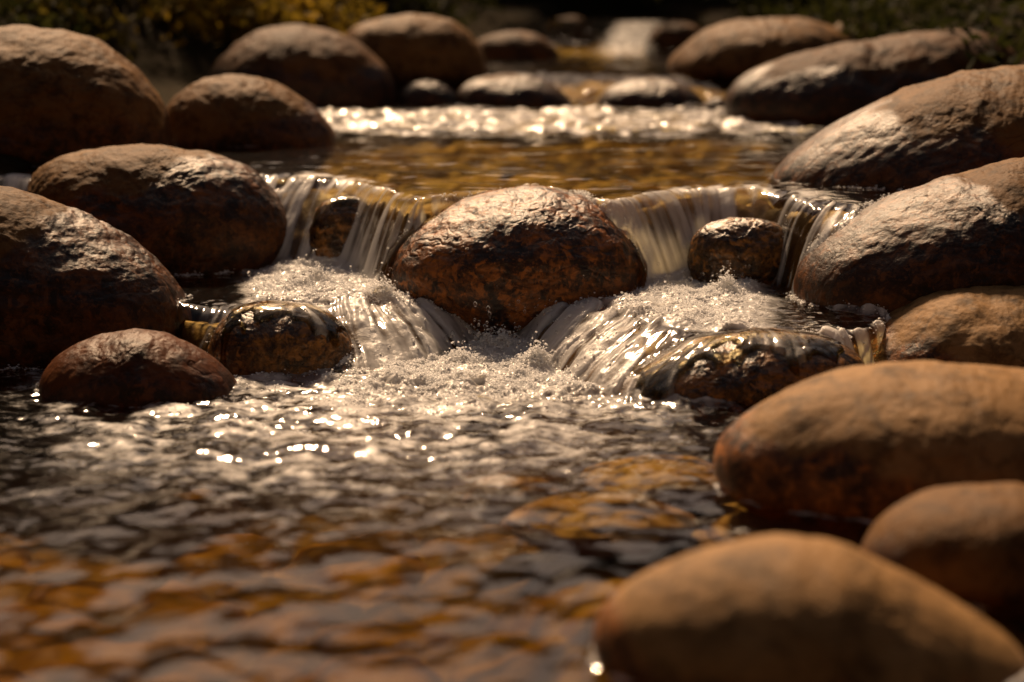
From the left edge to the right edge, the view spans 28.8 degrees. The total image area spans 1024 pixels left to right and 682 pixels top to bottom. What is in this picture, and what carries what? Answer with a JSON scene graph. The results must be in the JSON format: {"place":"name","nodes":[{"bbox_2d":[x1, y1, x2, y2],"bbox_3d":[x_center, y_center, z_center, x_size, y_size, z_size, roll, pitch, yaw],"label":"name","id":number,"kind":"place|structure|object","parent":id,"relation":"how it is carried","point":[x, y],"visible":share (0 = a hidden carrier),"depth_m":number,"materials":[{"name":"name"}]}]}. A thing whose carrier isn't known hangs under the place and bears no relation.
{"place":"outdoors","nodes":[
{"label":"outdoors","id":0,"kind":"place"},
{"bbox_2d":[19,33,872,553],"bbox_3d":[0.000,-0.328,5.235,7.248,0.610,7.988,0,12,0],"label":"stream bed","id":1,"kind":"object","parent":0,"point":[657,337],"visible":0.09,"depth_m":4.86,"materials":[{"name":"brown liquid"}]},
{"bbox_2d":[0,25,169,171],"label":"boulder","id":2,"kind":"object","parent":1,"relation":"on","point":[63,92],"visible":0.64,"depth_m":4.46,"materials":[{"name":"beige stone"}]},
{"bbox_2d":[0,186,191,368],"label":"boulder","id":3,"kind":"object","parent":1,"relation":"on","point":[70,276],"visible":0.66,"depth_m":3.61,"materials":[{"name":"brown stone"}]},
{"bbox_2d":[7,0,213,61],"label":"bush","id":4,"kind":"object","parent":1,"relation":"on","point":[45,7],"visible":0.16,"depth_m":6.03,"materials":[{"name":"green plant"}]},
{"bbox_2d":[38,328,236,407],"bbox_3d":[-0.643,0.066,3.433,0.343,0.172,0.255,0,12,0],"label":"boulder","id":5,"kind":"object","parent":1,"relation":"on","point":[135,367],"visible":0.86,"depth_m":3.34,"materials":[{"name":"stone"}]},
{"bbox_2d":[27,143,292,313],"bbox_3d":[-0.737,-0.238,4.208,0.555,0.352,0.425,0,12,0],"label":"boulder","id":6,"kind":"object","parent":1,"relation":"on","point":[179,211],"visible":0.77,"depth_m":4.05,"materials":[{"name":"brown stone"}]},
{"bbox_2d":[166,74,336,179],"bbox_3d":[-0.654,-0.534,4.973,0.431,0.262,0.348,0,12,0],"label":"boulder","id":7,"kind":"object","parent":1,"relation":"on","point":[216,114],"visible":0.81,"depth_m":4.84,"materials":[{"name":"beige stone"}]},
{"bbox_2d":[135,0,386,45],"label":"bush","id":8,"kind":"object","parent":1,"relation":"on","point":[238,20],"visible":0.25,"depth_m":6.33,"materials":[{"name":"green plant"}]},
{"bbox_2d":[207,303,357,387],"bbox_3d":[-0.414,0.026,3.611,0.278,0.187,0.201,0,12,0],"label":"boulder","id":9,"kind":"object","parent":1,"relation":"on","point":[297,343],"visible":0.66,"depth_m":3.53,"materials":[{"name":"stone"}]},
{"bbox_2d":[208,24,399,140],"bbox_3d":[-0.649,-0.782,6.122,0.620,0.380,0.504,0,12,0],"label":"boulder","id":10,"kind":"object","parent":1,"relation":"on","point":[319,67],"visible":0.48,"depth_m":5.94,"materials":[{"name":"brown stone"}]},
{"bbox_2d":[308,197,367,258],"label":"boulder","id":11,"kind":"object","parent":1,"relation":"on","point":[332,223],"visible":0.5,"depth_m":4.09,"materials":[{"name":"stone"}]},
{"bbox_2d":[364,0,464,12],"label":"bush","id":12,"kind":"object","parent":1,"relation":"on","point":[407,6],"depth_m":7.62,"materials":[{"name":"green plant"}]},
{"bbox_2d":[345,13,487,92],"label":"boulder","id":13,"kind":"object","parent":1,"relation":"on","point":[406,49],"visible":0.62,"depth_m":6.18,"materials":[{"name":"beige stone"}]},
{"bbox_2d":[397,79,457,117],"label":"boulder","id":14,"kind":"object","parent":1,"relation":"on","point":[426,94],"visible":0.73,"depth_m":6.03,"materials":[{"name":"brown stone"}]},
{"bbox_2d":[456,73,571,120],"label":"boulder","id":15,"kind":"object","parent":1,"relation":"on","point":[510,91],"visible":0.72,"depth_m":6.00,"materials":[{"name":"brown stone"}]},
{"bbox_2d":[385,186,646,336],"bbox_3d":[0.009,-0.145,3.940,0.520,0.322,0.437,0,12,0],"label":"boulder","id":16,"kind":"object","parent":1,"relation":"on","point":[528,246],"visible":0.69,"depth_m":3.77,"materials":[{"name":"brown stone"}]},
{"bbox_2d":[477,31,558,72],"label":"boulder","id":17,"kind":"object","parent":1,"relation":"on","point":[512,45],"visible":0.68,"depth_m":6.99,"materials":[{"name":"brown stone"}]},
{"bbox_2d":[550,482,560,495],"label":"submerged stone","id":18,"kind":"object","parent":1,"relation":"on","point":[555,489],"visible":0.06,"depth_m":2.98,"materials":[{"name":"brown stone"}]},
{"bbox_2d":[544,15,594,46],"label":"boulder","id":19,"kind":"object","parent":1,"relation":"on","point":[567,35],"visible":0.59,"depth_m":7.99,"materials":[{"name":"brown stone"}]},
{"bbox_2d":[551,491,697,552],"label":"submerged stone","id":20,"kind":"object","parent":1,"relation":"on","point":[609,521],"visible":0.66,"depth_m":2.80,"materials":[{"name":"brown stone"}]},
{"bbox_2d":[598,78,703,117],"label":"boulder","id":21,"kind":"object","parent":1,"relation":"on","point":[644,93],"visible":0.75,"depth_m":6.04,"materials":[{"name":"brown stone"}]},
{"bbox_2d":[580,455,725,510],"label":"submerged stone","id":22,"kind":"object","parent":1,"relation":"on","point":[687,483],"visible":0.72,"depth_m":3.01,"materials":[{"name":"brown stone"}]},
{"bbox_2d":[643,21,700,65],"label":"boulder","id":23,"kind":"object","parent":1,"relation":"on","point":[670,38],"visible":0.52,"depth_m":7.37,"materials":[{"name":"brown stone"}]},
{"bbox_2d":[608,330,864,425],"bbox_3d":[0.383,0.065,3.417,0.438,0.165,0.274,0,12,0],"label":"boulder","id":24,"kind":"object","parent":1,"relation":"on","point":[752,369],"visible":0.75,"depth_m":3.31,"materials":[{"name":"stone"}]},
{"bbox_2d":[687,217,788,291],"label":"boulder","id":25,"kind":"object","parent":1,"relation":"on","point":[757,245],"visible":0.84,"depth_m":3.89,"materials":[{"name":"stone"}]},
{"bbox_2d":[646,0,835,19],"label":"bush","id":26,"kind":"object","parent":1,"relation":"on","point":[772,2],"visible":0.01,"depth_m":7.71,"materials":[{"name":"green plant"}]},
{"bbox_2d":[707,511,804,543],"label":"submerged stone","id":27,"kind":"object","parent":1,"relation":"on","point":[737,525],"visible":0.19,"depth_m":2.77,"materials":[{"name":"brown stone"}]},
{"bbox_2d":[667,17,850,90],"bbox_3d":[0.816,-0.931,6.472,0.619,0.242,0.513,0,12,0],"label":"boulder","id":28,"kind":"object","parent":1,"relation":"on","point":[723,56],"visible":0.59,"depth_m":6.29,"materials":[{"name":"beige stone"}]},
{"bbox_2d":[593,533,1023,681],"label":"boulder","id":29,"kind":"object","parent":1,"relation":"on","point":[776,607],"visible":1,"depth_m":2.06,"materials":[{"name":"stone"}]},
{"bbox_2d":[713,360,1023,541],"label":"boulder","id":30,"kind":"object","parent":1,"relation":"on","point":[875,442],"visible":0.81,"depth_m":2.69,"materials":[{"name":"stone"}]},
{"bbox_2d":[724,29,1022,149],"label":"boulder","id":31,"kind":"object","parent":1,"relation":"on","point":[826,86],"visible":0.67,"depth_m":5.43,"materials":[{"name":"brown stone"}]},
{"bbox_2d":[767,65,1023,215],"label":"boulder","id":32,"kind":"object","parent":1,"relation":"on","point":[914,135],"visible":0.54,"depth_m":4.07,"materials":[{"name":"beige stone"}]},
{"bbox_2d":[793,157,1023,331],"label":"boulder","id":33,"kind":"object","parent":1,"relation":"on","point":[899,249],"visible":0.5,"depth_m":3.63,"materials":[{"name":"brown stone"}]},
{"bbox_2d":[851,285,1023,367],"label":"boulder","id":34,"kind":"object","parent":1,"relation":"on","point":[982,325],"visible":0.37,"depth_m":3.47,"materials":[{"name":"stone"}]},
{"bbox_2d":[0,11,1023,681],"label":"stream water","id":35,"kind":"structure","parent":0,"point":[174,555],"depth_m":2.79,"materials":[{"name":"brown liquid"}]},
{"bbox_2d":[0,185,902,493],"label":"froth","id":36,"kind":"object","parent":35,"relation":"on","point":[530,355],"visible":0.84,"depth_m":3.60,"materials":[{"name":"white liquid"}]},
{"bbox_2d":[245,256,749,353],"bbox_3d":[-0.029,-0.072,3.758,0.980,0.145,0.308,0,12,0],"label":"spray","id":37,"kind":"object","parent":35,"relation":"on","point":[476,335],"visible":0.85,"depth_m":3.69,"materials":[{"name":"liquid"}]},
{"bbox_2d":[860,482,1023,607],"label":"boulder","id":38,"kind":"object","parent":35,"relation":"on","point":[963,543],"visible":0.86,"depth_m":2.33,"materials":[{"name":"beige stone"}]},
{"bbox_2d":[0,0,1023,185],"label":"hillside","id":39,"kind":"structure","parent":0,"point":[167,68],"depth_m":6.39,"materials":[{"name":"plant"}]},
{"bbox_2d":[0,0,1023,69],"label":"undergrowth","id":40,"kind":"object","parent":39,"relation":"on","point":[893,22],"visible":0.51,"depth_m":6.40,"materials":[{"name":"green plant"}]},
{"bbox_2d":[832,21,869,40],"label":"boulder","id":41,"kind":"object","parent":39,"relation":"on","point":[838,26],"visible":0.05,"depth_m":6.63,"materials":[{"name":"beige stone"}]},
{"bbox_2d":[700,97,725,117],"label":"rock","id":42,"kind":"object","parent":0,"point":[714,103],"visible":0.57,"depth_m":5.81,"materials":[{"name":"brown stone"}]}
]}

